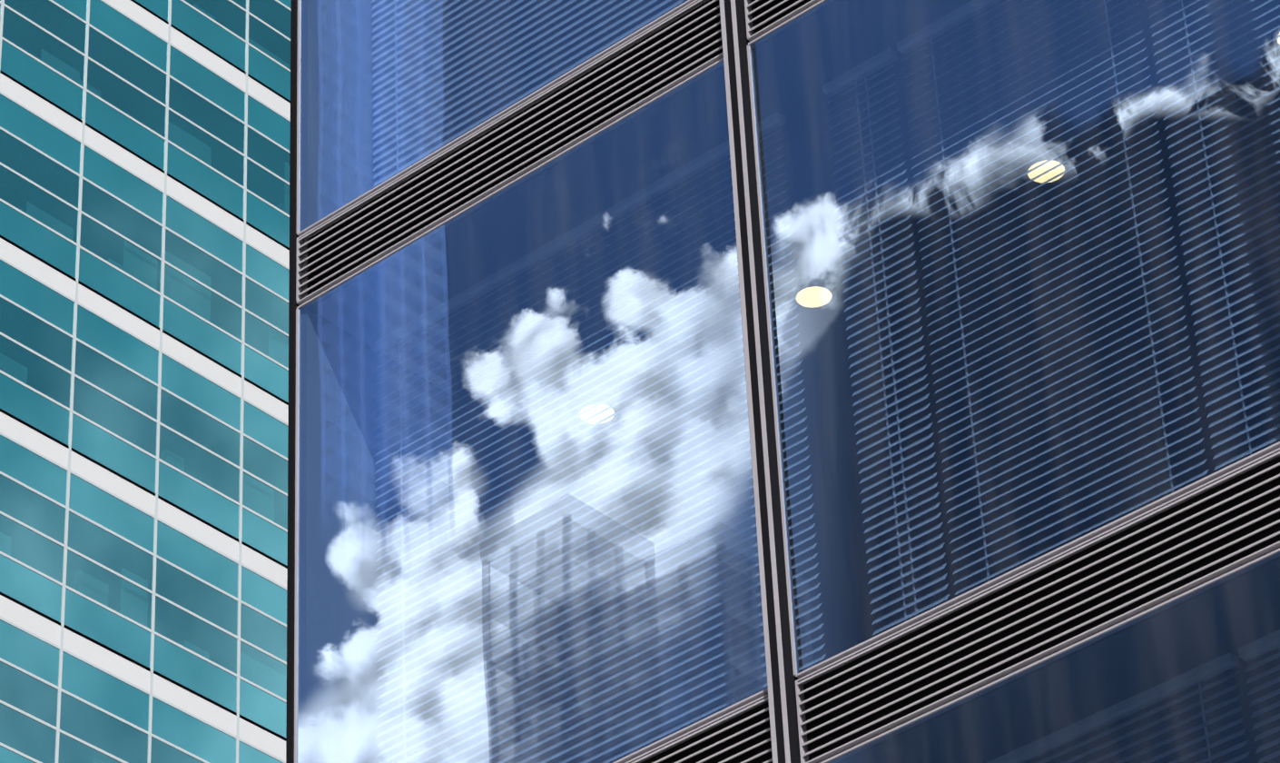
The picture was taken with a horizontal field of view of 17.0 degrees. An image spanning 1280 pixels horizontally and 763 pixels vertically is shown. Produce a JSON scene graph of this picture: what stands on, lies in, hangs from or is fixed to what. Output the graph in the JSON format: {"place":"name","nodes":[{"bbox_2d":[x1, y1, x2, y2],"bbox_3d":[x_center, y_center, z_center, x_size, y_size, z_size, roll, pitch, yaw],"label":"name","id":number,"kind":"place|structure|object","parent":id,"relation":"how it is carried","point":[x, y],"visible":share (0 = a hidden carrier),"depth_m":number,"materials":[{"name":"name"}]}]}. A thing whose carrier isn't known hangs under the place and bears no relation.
{"place":"outdoors","nodes":[
{"label":"outdoors","id":0,"kind":"place"},
{"bbox_2d":[285,0,1279,762],"bbox_3d":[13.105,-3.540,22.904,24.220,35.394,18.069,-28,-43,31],"label":"window frame","id":1,"kind":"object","parent":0,"point":[1206,530],"depth_m":18.71,"materials":[{"name":"black metal"}]},
{"bbox_2d":[296,0,1279,762],"bbox_3d":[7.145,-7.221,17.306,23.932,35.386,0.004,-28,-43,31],"label":"window glass","id":2,"kind":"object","parent":1,"relation":"attached to","point":[1023,267],"depth_m":19.35,"materials":[{"name":"blue glass"}]},
{"label":"ground","id":3,"kind":"structure","parent":0,"visible":0},
{"bbox_2d":[0,0,290,762],"bbox_3d":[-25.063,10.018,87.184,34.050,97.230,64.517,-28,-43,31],"label":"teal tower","id":4,"kind":"structure","parent":3,"relation":"on","point":[158,421],"depth_m":84.60,"materials":[{"name":"grey"}]},
{"bbox_2d":[0,0,290,762],"bbox_3d":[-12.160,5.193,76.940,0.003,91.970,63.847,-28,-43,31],"label":"building","id":5,"kind":"structure","parent":4,"relation":"attached to","point":[82,679],"depth_m":84.50,"materials":[{"name":"teal glass"}]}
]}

